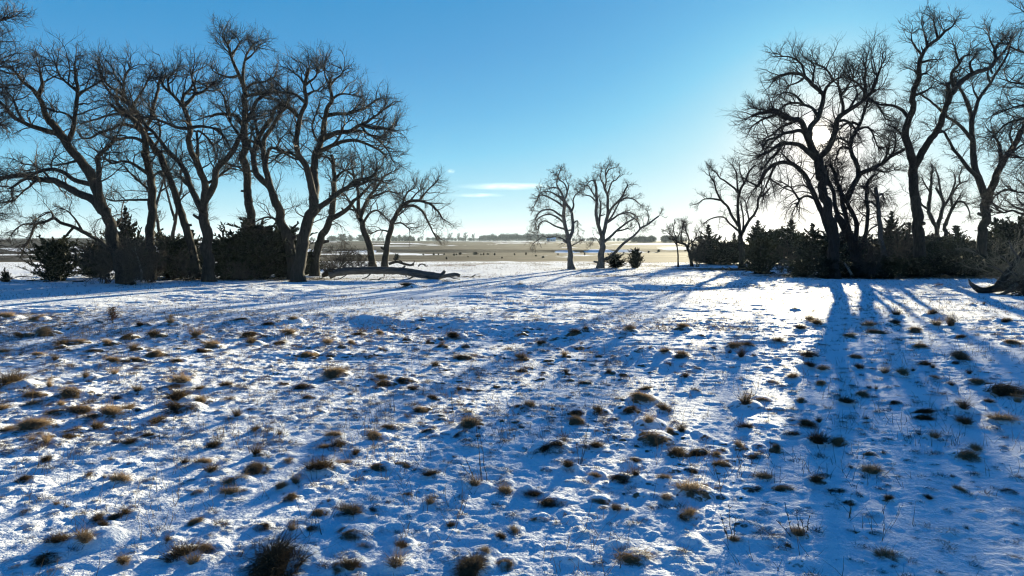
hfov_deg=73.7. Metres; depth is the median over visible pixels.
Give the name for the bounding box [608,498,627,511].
grass tuft
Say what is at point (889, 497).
grass tuft
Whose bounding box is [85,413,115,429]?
grass tuft
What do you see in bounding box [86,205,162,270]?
juniper tree
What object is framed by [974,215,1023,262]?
juniper tree
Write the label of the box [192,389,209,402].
grass tuft
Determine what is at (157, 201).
cottonwood tree
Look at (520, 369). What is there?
grass tuft
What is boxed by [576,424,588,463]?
weed stalks
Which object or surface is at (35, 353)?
grass tuft
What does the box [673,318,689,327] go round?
grass tuft
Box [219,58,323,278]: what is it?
cottonwood tree
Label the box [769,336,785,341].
grass tuft
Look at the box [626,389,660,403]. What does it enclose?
grass tuft
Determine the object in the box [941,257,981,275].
juniper tree
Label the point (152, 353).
grass tuft
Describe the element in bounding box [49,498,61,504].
grass tuft
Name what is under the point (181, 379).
grass tuft
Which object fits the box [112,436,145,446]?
grass tuft
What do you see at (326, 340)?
grass tuft
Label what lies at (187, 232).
cottonwood tree
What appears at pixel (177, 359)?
grass tuft
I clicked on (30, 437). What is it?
grass tuft
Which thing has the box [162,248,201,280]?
leafless shrub
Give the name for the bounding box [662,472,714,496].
grass tuft
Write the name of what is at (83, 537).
grass tuft
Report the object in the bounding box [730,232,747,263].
juniper tree
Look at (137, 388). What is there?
grass tuft
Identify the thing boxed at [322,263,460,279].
fallen log
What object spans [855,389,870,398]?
grass tuft
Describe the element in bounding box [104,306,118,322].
dock plant
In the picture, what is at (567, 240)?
dying cottonwood
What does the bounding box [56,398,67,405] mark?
grass tuft
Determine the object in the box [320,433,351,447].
grass tuft
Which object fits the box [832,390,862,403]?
grass tuft
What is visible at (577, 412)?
grass tuft
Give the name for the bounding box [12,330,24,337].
grass tuft
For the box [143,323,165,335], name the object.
grass tuft
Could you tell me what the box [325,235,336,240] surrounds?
distant tree
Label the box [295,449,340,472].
grass tuft
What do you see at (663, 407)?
grass tuft
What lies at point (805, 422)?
grass tuft
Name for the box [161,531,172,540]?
grass tuft
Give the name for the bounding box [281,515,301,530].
grass tuft
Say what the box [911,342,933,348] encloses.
grass tuft
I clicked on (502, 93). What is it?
sky
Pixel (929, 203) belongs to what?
cottonwood tree
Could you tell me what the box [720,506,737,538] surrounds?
weed stalks
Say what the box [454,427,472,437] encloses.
grass tuft
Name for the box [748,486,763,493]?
grass tuft
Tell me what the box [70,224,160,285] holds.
leafless shrub
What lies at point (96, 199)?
cottonwood tree
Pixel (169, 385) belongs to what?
grass tuft
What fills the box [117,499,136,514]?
grass tuft
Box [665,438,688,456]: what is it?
grass tuft
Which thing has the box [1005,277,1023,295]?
leafless shrub
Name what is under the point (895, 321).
grass tuft
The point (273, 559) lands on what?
grass tuft
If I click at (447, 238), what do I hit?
woodland
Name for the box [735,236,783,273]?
juniper tree
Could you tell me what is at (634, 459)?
grass tuft
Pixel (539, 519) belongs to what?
grass tuft
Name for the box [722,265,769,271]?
fallen branch
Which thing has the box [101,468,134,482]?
grass tuft
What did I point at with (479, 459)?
weed stalks
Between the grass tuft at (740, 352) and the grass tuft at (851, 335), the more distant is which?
the grass tuft at (851, 335)
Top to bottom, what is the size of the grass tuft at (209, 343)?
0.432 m
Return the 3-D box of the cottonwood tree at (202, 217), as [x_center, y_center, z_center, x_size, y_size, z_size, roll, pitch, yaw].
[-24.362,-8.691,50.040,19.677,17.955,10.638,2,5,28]
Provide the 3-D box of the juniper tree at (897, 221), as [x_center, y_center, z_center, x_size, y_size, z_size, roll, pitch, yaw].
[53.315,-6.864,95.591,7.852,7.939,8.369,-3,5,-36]
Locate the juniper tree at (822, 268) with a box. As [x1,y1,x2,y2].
[801,257,844,278]
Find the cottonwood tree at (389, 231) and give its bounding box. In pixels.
[353,167,461,266]
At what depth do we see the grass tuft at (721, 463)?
10.53 m
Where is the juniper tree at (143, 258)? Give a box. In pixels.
[113,243,163,279]
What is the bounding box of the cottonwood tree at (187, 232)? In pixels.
[50,37,200,278]
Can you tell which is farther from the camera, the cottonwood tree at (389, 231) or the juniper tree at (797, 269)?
the cottonwood tree at (389, 231)
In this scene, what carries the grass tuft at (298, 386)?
on the ground at (834, 542)
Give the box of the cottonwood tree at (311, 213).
[232,39,416,281]
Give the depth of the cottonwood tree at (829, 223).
57.28 m
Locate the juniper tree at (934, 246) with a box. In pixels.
[905,235,960,256]
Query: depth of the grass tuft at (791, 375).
16.70 m
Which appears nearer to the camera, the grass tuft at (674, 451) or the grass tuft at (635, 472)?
the grass tuft at (635, 472)
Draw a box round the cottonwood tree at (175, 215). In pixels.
[145,163,201,238]
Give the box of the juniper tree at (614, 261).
[604,252,627,267]
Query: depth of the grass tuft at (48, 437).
11.81 m
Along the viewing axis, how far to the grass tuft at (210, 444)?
11.59 m
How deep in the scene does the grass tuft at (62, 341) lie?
22.37 m
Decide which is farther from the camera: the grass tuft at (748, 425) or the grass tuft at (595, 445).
the grass tuft at (748, 425)
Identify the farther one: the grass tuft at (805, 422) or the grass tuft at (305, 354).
the grass tuft at (305, 354)
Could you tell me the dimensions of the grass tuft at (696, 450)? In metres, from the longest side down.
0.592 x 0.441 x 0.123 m
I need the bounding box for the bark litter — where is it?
[160,268,996,289]
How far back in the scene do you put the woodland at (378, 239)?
962.86 m
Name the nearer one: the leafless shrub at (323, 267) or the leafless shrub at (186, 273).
the leafless shrub at (186, 273)
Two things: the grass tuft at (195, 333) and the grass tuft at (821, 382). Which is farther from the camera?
the grass tuft at (195, 333)
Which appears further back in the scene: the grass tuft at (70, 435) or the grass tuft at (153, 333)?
the grass tuft at (153, 333)
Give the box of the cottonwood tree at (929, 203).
[907,156,969,236]
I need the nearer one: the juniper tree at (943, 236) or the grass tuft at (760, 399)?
the grass tuft at (760, 399)
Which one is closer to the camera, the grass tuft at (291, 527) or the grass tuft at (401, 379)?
the grass tuft at (291, 527)
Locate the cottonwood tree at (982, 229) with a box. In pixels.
[901,26,1023,274]
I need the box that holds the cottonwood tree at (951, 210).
[932,159,980,235]
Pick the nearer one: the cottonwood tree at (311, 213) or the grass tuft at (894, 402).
the grass tuft at (894, 402)
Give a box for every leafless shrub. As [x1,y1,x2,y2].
[66,235,126,283]
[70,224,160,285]
[104,230,172,282]
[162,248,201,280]
[222,260,255,280]
[315,255,338,276]
[322,237,367,268]
[338,249,381,266]
[676,235,709,266]
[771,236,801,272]
[826,228,906,278]
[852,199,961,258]
[955,227,1023,291]
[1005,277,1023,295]
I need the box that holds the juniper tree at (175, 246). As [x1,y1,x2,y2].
[139,231,217,278]
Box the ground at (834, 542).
[0,238,1023,575]
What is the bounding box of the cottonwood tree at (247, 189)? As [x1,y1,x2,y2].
[188,14,302,222]
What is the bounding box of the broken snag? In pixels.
[851,183,901,258]
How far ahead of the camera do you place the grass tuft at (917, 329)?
24.01 m
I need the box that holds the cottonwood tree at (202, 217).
[107,41,296,281]
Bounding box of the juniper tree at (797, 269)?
[780,259,818,276]
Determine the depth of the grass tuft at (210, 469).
10.24 m
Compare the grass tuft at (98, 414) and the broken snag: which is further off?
the broken snag
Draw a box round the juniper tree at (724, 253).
[697,239,748,264]
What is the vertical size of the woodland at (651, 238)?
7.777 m
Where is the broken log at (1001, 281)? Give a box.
[968,240,1023,294]
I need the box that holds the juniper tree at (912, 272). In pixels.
[894,255,931,276]
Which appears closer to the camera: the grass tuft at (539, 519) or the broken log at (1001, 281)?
the grass tuft at (539, 519)
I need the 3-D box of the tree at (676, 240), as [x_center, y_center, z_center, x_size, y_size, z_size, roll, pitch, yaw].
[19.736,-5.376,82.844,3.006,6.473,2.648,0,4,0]
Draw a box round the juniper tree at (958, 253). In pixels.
[931,236,988,258]
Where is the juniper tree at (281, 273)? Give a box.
[255,226,313,278]
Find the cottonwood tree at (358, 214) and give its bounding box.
[322,144,412,266]
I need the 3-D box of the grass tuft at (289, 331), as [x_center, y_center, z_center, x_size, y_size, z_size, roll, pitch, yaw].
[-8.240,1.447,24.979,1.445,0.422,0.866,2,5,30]
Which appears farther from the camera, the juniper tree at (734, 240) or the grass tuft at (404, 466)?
the juniper tree at (734, 240)
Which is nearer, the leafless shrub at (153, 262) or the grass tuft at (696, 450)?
the grass tuft at (696, 450)
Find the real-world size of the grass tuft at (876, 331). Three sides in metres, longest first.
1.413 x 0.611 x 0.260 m
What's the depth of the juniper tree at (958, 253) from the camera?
74.67 m
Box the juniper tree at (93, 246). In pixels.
[68,239,113,276]
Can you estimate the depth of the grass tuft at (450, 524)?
8.35 m
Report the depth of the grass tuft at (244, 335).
23.99 m
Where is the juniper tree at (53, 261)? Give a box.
[15,234,91,280]
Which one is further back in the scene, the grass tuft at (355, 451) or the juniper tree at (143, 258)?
the juniper tree at (143, 258)
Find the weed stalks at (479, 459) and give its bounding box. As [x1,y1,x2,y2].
[460,420,486,480]
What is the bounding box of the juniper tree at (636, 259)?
[627,247,644,267]
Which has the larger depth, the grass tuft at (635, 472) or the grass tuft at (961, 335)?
the grass tuft at (961, 335)
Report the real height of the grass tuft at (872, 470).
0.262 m
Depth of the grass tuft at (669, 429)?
12.29 m
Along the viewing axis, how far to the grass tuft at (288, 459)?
10.77 m
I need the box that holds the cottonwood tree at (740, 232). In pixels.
[690,151,782,267]
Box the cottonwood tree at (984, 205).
[960,0,1023,231]
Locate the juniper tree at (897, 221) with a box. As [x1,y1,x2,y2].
[860,211,906,240]
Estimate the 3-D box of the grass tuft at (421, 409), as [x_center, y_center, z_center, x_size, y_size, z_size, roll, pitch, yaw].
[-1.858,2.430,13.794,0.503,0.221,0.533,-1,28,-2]
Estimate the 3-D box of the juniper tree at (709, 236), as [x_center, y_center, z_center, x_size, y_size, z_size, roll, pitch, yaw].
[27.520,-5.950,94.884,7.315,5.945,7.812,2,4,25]
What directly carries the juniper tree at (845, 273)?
on the ground at (834, 542)
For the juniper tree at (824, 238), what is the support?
on the ground at (834, 542)
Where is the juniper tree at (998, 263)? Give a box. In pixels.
[980,255,1017,275]
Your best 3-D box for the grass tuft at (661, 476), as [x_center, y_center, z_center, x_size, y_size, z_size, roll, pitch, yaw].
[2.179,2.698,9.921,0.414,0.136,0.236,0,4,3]
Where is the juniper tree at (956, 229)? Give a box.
[947,225,971,247]
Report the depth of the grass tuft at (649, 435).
11.72 m
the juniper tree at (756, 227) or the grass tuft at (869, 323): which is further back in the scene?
the juniper tree at (756, 227)
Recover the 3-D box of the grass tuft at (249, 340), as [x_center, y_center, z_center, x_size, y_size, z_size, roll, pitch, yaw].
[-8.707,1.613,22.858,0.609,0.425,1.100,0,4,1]
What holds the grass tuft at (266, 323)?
on the ground at (834, 542)
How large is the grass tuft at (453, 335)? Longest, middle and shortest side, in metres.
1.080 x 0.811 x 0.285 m
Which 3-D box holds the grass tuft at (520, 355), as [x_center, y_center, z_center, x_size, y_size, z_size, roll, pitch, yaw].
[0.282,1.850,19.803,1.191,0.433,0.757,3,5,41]
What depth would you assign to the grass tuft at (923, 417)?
13.29 m
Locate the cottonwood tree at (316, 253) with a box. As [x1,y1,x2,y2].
[304,122,382,275]
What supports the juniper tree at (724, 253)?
on the ground at (834, 542)
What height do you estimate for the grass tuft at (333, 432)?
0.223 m
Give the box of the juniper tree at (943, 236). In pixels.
[928,233,964,249]
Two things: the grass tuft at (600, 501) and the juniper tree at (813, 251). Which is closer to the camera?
the grass tuft at (600, 501)
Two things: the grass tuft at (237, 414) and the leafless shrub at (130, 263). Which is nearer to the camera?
the grass tuft at (237, 414)
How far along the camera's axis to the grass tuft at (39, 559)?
7.42 m
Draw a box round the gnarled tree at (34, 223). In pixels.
[0,183,108,267]
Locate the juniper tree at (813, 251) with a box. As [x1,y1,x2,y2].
[788,242,849,264]
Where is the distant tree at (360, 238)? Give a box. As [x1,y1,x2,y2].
[355,234,363,240]
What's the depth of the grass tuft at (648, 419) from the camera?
12.72 m
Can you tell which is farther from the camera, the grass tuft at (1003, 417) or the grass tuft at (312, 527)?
the grass tuft at (1003, 417)
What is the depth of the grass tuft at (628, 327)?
23.67 m
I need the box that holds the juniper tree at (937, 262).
[908,253,963,277]
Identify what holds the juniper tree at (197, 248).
on the ground at (834, 542)
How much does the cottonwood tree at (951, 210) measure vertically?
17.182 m
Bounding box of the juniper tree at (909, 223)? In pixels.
[879,222,929,245]
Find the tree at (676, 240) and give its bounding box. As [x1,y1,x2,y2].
[666,217,684,266]
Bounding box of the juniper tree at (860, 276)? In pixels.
[849,258,887,277]
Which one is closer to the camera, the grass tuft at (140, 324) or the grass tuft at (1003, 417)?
the grass tuft at (1003, 417)
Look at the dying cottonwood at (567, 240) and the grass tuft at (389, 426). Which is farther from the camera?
the dying cottonwood at (567, 240)
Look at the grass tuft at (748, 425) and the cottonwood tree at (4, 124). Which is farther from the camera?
the cottonwood tree at (4, 124)
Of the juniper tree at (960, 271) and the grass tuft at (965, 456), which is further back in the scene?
the juniper tree at (960, 271)
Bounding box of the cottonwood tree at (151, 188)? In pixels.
[71,58,194,279]
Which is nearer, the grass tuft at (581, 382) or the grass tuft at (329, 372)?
the grass tuft at (581, 382)
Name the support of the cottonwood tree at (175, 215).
on the ground at (834, 542)
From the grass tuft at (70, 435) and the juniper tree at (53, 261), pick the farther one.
the juniper tree at (53, 261)
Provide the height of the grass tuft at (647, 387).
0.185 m
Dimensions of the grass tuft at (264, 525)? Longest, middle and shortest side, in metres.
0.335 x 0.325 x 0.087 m
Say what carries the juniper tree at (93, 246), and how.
on the ground at (834, 542)
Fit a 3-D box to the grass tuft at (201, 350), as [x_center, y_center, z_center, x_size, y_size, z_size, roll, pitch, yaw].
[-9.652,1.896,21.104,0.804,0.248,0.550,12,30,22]
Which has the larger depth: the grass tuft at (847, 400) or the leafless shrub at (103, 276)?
the leafless shrub at (103, 276)
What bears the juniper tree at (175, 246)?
on the ground at (834, 542)
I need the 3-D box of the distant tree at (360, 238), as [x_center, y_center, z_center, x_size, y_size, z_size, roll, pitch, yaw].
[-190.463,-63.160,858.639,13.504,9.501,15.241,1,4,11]
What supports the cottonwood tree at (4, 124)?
on the ground at (834, 542)
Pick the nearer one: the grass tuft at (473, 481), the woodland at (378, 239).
the grass tuft at (473, 481)
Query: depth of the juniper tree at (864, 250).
84.30 m
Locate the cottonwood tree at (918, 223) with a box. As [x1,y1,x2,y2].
[850,0,1023,275]
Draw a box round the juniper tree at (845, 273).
[839,261,864,277]
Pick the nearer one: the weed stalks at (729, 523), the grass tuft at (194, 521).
the weed stalks at (729, 523)
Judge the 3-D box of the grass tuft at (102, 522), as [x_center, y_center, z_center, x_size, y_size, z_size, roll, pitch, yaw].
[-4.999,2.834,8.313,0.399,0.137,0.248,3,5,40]
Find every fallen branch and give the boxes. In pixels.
[388,258,414,265]
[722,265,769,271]
[767,257,791,267]
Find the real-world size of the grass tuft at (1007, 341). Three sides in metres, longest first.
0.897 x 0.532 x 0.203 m
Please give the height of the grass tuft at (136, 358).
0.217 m
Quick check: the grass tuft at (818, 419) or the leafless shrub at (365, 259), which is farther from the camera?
the leafless shrub at (365, 259)
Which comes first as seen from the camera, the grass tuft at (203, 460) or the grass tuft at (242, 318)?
the grass tuft at (203, 460)
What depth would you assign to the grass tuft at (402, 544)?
7.73 m
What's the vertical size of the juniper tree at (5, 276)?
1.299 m
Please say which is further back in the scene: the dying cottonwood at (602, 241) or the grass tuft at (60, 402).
the dying cottonwood at (602, 241)
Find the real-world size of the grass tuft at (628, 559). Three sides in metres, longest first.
0.684 x 0.488 x 0.166 m
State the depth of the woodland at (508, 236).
869.31 m
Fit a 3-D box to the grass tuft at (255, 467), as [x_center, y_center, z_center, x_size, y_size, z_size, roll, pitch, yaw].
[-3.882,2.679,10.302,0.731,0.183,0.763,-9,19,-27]
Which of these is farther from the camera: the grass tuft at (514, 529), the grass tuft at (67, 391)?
the grass tuft at (67, 391)
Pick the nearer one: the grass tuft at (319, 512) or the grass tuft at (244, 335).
the grass tuft at (319, 512)
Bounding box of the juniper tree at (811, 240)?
[786,223,845,258]
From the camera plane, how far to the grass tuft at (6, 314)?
29.03 m
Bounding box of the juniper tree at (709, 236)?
[685,225,723,263]
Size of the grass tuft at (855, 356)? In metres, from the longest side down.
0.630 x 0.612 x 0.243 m
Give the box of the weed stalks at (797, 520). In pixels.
[776,504,809,536]
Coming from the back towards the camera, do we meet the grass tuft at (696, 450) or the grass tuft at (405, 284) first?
the grass tuft at (405, 284)
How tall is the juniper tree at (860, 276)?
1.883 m
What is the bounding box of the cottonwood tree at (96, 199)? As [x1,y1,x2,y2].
[0,19,146,283]
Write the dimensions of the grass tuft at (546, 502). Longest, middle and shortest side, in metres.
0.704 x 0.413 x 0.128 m
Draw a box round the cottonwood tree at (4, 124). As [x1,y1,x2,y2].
[0,0,40,256]
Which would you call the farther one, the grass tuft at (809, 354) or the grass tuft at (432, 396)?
the grass tuft at (809, 354)
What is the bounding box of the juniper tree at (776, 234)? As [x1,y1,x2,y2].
[736,225,799,258]
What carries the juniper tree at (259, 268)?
on the ground at (834, 542)
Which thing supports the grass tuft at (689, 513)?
on the ground at (834, 542)
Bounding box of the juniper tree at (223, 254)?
[185,230,264,279]
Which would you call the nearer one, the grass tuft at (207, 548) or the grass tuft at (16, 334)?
the grass tuft at (207, 548)
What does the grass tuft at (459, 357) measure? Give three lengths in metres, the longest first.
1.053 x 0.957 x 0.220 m
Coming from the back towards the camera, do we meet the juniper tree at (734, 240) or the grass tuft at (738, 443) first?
the juniper tree at (734, 240)
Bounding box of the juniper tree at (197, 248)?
[182,230,217,274]
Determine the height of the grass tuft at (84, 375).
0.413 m
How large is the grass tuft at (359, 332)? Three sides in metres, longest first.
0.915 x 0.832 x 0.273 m
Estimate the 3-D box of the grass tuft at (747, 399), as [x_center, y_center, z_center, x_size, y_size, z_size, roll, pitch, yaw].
[4.987,2.118,14.309,0.918,0.608,0.719,-1,4,-10]
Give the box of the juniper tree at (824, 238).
[785,228,878,262]
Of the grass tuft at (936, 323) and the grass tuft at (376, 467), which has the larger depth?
the grass tuft at (936, 323)
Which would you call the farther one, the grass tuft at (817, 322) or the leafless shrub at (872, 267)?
the leafless shrub at (872, 267)
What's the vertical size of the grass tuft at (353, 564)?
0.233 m
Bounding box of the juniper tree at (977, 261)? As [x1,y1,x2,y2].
[953,255,991,275]
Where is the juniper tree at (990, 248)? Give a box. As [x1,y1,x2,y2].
[970,239,1023,258]
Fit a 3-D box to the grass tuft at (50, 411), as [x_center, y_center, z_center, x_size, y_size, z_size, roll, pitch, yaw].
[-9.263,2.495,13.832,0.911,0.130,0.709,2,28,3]
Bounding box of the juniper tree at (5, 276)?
[0,267,12,281]
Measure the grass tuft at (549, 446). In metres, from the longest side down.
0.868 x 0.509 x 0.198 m
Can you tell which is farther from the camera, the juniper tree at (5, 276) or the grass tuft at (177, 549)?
the juniper tree at (5, 276)
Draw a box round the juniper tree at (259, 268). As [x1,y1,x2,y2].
[200,215,317,278]
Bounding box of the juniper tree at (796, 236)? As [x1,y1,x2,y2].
[779,220,807,261]
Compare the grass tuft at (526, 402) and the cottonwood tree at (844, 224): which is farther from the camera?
the cottonwood tree at (844, 224)
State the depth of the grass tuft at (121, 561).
7.38 m
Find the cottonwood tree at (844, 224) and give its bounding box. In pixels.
[800,77,929,276]
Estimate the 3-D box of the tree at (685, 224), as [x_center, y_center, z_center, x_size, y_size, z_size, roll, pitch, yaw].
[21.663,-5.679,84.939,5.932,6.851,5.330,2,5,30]
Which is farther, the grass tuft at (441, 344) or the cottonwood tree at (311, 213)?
the cottonwood tree at (311, 213)
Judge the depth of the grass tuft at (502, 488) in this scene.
9.45 m
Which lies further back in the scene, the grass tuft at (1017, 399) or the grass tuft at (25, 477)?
the grass tuft at (1017, 399)
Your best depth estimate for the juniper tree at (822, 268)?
57.66 m
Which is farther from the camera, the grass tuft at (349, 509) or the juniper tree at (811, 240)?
the juniper tree at (811, 240)
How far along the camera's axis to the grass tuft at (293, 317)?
27.60 m
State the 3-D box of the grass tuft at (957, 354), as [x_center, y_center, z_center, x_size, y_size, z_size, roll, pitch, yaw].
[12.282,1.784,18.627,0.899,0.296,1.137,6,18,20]
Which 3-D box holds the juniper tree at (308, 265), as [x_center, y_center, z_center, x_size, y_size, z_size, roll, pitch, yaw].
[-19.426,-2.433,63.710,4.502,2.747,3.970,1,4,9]
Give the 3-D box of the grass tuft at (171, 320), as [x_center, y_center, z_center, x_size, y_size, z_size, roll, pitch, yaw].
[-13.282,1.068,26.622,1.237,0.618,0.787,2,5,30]
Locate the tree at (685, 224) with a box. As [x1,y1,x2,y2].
[661,217,712,266]
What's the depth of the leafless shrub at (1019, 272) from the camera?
42.54 m
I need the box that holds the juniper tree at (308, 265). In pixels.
[304,249,332,274]
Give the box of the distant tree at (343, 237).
[336,233,347,240]
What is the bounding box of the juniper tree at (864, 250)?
[846,234,891,263]
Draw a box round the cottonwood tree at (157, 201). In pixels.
[133,156,179,234]
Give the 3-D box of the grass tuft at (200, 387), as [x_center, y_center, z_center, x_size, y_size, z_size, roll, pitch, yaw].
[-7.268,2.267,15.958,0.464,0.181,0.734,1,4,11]
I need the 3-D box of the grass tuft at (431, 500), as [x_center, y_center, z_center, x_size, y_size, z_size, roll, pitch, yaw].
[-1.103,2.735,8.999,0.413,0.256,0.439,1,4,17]
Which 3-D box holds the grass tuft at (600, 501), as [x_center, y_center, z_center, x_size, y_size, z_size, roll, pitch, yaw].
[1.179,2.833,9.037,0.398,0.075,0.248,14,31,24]
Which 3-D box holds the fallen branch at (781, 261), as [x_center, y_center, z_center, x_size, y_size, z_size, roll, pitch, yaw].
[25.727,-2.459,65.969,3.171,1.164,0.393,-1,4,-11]
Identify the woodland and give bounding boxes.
[309,237,383,240]
[426,237,480,240]
[479,232,565,241]
[572,237,627,240]
[630,234,687,242]
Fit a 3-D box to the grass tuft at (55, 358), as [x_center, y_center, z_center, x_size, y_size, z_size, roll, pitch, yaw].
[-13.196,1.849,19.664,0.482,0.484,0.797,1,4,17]
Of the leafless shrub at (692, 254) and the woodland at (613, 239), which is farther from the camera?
the woodland at (613, 239)
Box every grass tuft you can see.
[0,309,18,316]
[0,359,34,386]
[0,402,19,409]
[0,419,21,431]
[3,412,61,431]
[11,472,38,482]
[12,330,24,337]
[14,504,35,515]
[16,389,47,398]
[19,399,48,405]
[23,311,47,321]
[25,431,36,440]
[26,548,66,567]
[29,350,46,354]
[31,525,75,546]
[32,324,54,335]
[39,426,61,443]
[39,454,51,462]
[41,404,82,415]
[43,371,55,386]
[47,336,78,344]
[49,349,68,360]
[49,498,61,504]
[52,383,85,399]
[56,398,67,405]
[59,431,74,438]
[63,520,108,547]
[66,402,98,413]
[70,337,87,342]
[81,364,93,377]
[85,411,101,417]
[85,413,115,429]
[88,505,110,522]
[93,395,130,414]
[95,518,110,525]
[97,353,127,361]
[101,336,114,343]
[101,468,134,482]
[105,365,121,373]
[105,510,126,520]
[109,394,122,399]
[111,549,136,565]
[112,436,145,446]
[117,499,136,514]
[120,332,133,339]
[121,401,137,409]
[125,334,140,349]
[126,378,150,391]
[128,356,140,359]
[132,318,150,326]
[139,430,156,436]
[140,348,163,357]
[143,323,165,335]
[143,412,177,423]
[148,527,219,563]
[150,378,203,400]
[159,395,203,415]
[161,367,198,383]
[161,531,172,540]
[163,314,183,322]
[163,383,183,387]
[165,451,192,463]
[170,358,186,362]
[170,537,208,564]
[182,512,205,526]
[183,320,207,335]
[186,455,213,463]
[186,489,204,496]
[190,382,207,389]
[190,449,225,472]
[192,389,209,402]
[193,346,206,352]
[198,541,221,553]
[199,336,224,346]
[202,439,224,448]
[206,483,245,494]
[214,380,233,385]
[219,469,252,486]
[222,399,247,416]
[226,516,338,575]
[233,317,251,320]
[236,330,261,338]
[238,335,256,342]
[238,457,274,475]
[245,437,272,454]
[246,419,261,432]
[253,519,274,531]
[258,321,273,325]
[272,339,287,344]
[273,479,290,489]
[275,326,298,333]
[280,452,296,463]
[281,489,300,502]
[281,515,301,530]
[282,467,307,483]
[287,315,299,319]
[289,382,311,389]
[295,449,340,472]
[297,350,318,357]
[301,395,315,399]
[304,524,322,531]
[310,507,328,517]
[313,362,354,378]
[314,442,331,448]
[315,425,346,435]
[318,335,334,342]
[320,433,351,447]
[325,495,370,514]
[327,561,345,575]
[333,549,367,570]
[337,527,368,542]
[348,327,370,334]
[350,447,362,455]
[355,536,373,547]
[360,427,386,440]
[365,463,386,471]
[373,379,399,386]
[374,370,389,378]
[380,423,395,428]
[381,538,416,567]
[392,461,416,468]
[393,376,410,383]
[393,538,410,549]
[399,280,411,285]
[404,381,421,389]
[412,405,428,413]
[417,465,443,476]
[417,483,437,504]
[419,425,436,434]
[426,390,440,399]
[428,358,442,365]
[431,340,448,347]
[440,543,495,575]
[444,520,457,526]
[445,330,464,339]
[449,351,476,360]
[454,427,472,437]
[455,409,485,428]
[462,468,488,485]
[475,543,495,554]
[490,476,514,494]
[492,530,509,539]
[495,557,516,572]
[504,524,521,533]
[511,349,537,359]
[515,366,528,372]
[516,394,537,406]
[522,487,548,496]
[527,517,553,522]
[531,496,575,508]
[532,335,548,344]
[535,436,575,453]
[557,457,577,467]
[565,412,587,426]
[567,327,582,332]
[569,409,585,415]
[577,378,593,384]
[586,472,603,477]
[589,432,604,447]
[589,497,608,504]
[590,402,604,412]
[606,469,632,484]
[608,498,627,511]
[609,544,660,568]
[620,323,637,330]
[621,403,638,414]
[625,460,640,475]
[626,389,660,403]
[627,455,644,461]
[636,426,676,448]
[638,382,655,389]
[641,407,660,422]
[654,398,674,411]
[654,469,672,478]
[657,489,674,500]
[658,346,673,352]
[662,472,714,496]
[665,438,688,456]
[666,426,674,435]
[671,413,692,431]
[672,351,692,358]
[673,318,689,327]
[675,349,690,354]
[676,501,703,519]
[677,512,696,522]
[684,466,701,473]
[687,444,715,458]
[709,449,723,456]
[710,455,733,466]
[720,336,743,346]
[723,531,743,542]
[730,380,773,404]
[732,333,748,356]
[732,439,745,449]
[733,417,757,428]
[741,338,758,346]
[742,448,770,459]
[747,467,779,478]
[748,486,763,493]
[756,395,773,402]
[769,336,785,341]
[771,442,782,453]
[771,483,798,491]
[780,429,801,435]
[784,370,802,378]
[785,522,812,537]
[794,396,807,402]
[795,322,811,328]
[795,348,823,356]
[795,417,822,428]
[797,358,816,366]
[800,422,843,443]
[804,468,826,481]
[805,313,818,320]
[806,317,824,324]
[814,362,831,369]
[815,412,824,422]
[816,378,828,385]
[826,488,847,492]
[829,434,850,446]
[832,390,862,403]
[839,331,858,338]
[843,500,856,505]
[848,353,864,358]
[851,361,865,368]
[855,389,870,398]
[855,457,892,473]
[858,319,880,325]
[859,327,893,333]
[862,451,876,455]
[865,541,907,561]
[878,358,895,372]
[880,493,894,500]
[883,316,900,323]
[884,306,916,314]
[890,400,902,404]
[894,363,915,375]
[906,325,921,332]
[910,407,942,415]
[910,412,939,420]
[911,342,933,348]
[912,359,934,365]
[917,423,948,438]
[919,493,939,499]
[925,307,942,314]
[925,315,952,325]
[940,306,960,325]
[942,410,976,424]
[945,345,974,360]
[945,391,980,409]
[951,484,971,493]
[952,334,969,338]
[955,446,987,462]
[963,441,986,451]
[966,375,986,384]
[969,407,1023,422]
[979,378,1023,398]
[981,397,997,402]
[999,485,1018,495]
[1001,316,1015,322]
[1001,338,1023,344]
[1012,389,1022,402]
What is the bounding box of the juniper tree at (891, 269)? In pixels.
[867,254,914,278]
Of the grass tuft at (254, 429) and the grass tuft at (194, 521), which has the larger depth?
the grass tuft at (254, 429)
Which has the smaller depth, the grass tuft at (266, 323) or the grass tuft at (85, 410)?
the grass tuft at (85, 410)
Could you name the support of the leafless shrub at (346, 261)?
on the ground at (834, 542)
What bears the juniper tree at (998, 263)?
on the ground at (834, 542)
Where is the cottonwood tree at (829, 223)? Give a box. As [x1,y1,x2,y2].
[716,23,904,278]
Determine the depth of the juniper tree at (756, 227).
96.28 m
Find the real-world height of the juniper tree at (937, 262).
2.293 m
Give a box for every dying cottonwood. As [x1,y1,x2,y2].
[524,164,590,269]
[574,157,667,267]
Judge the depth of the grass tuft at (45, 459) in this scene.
10.86 m
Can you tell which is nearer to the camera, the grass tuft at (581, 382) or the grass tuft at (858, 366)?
the grass tuft at (581, 382)
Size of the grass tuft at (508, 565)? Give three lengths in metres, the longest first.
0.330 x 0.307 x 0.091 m
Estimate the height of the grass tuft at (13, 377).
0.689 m
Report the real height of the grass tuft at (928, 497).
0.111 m
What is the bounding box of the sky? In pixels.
[0,0,1023,240]
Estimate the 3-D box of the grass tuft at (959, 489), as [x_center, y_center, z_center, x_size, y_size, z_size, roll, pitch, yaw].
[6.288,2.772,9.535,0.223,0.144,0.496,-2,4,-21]
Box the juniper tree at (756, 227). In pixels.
[725,220,773,260]

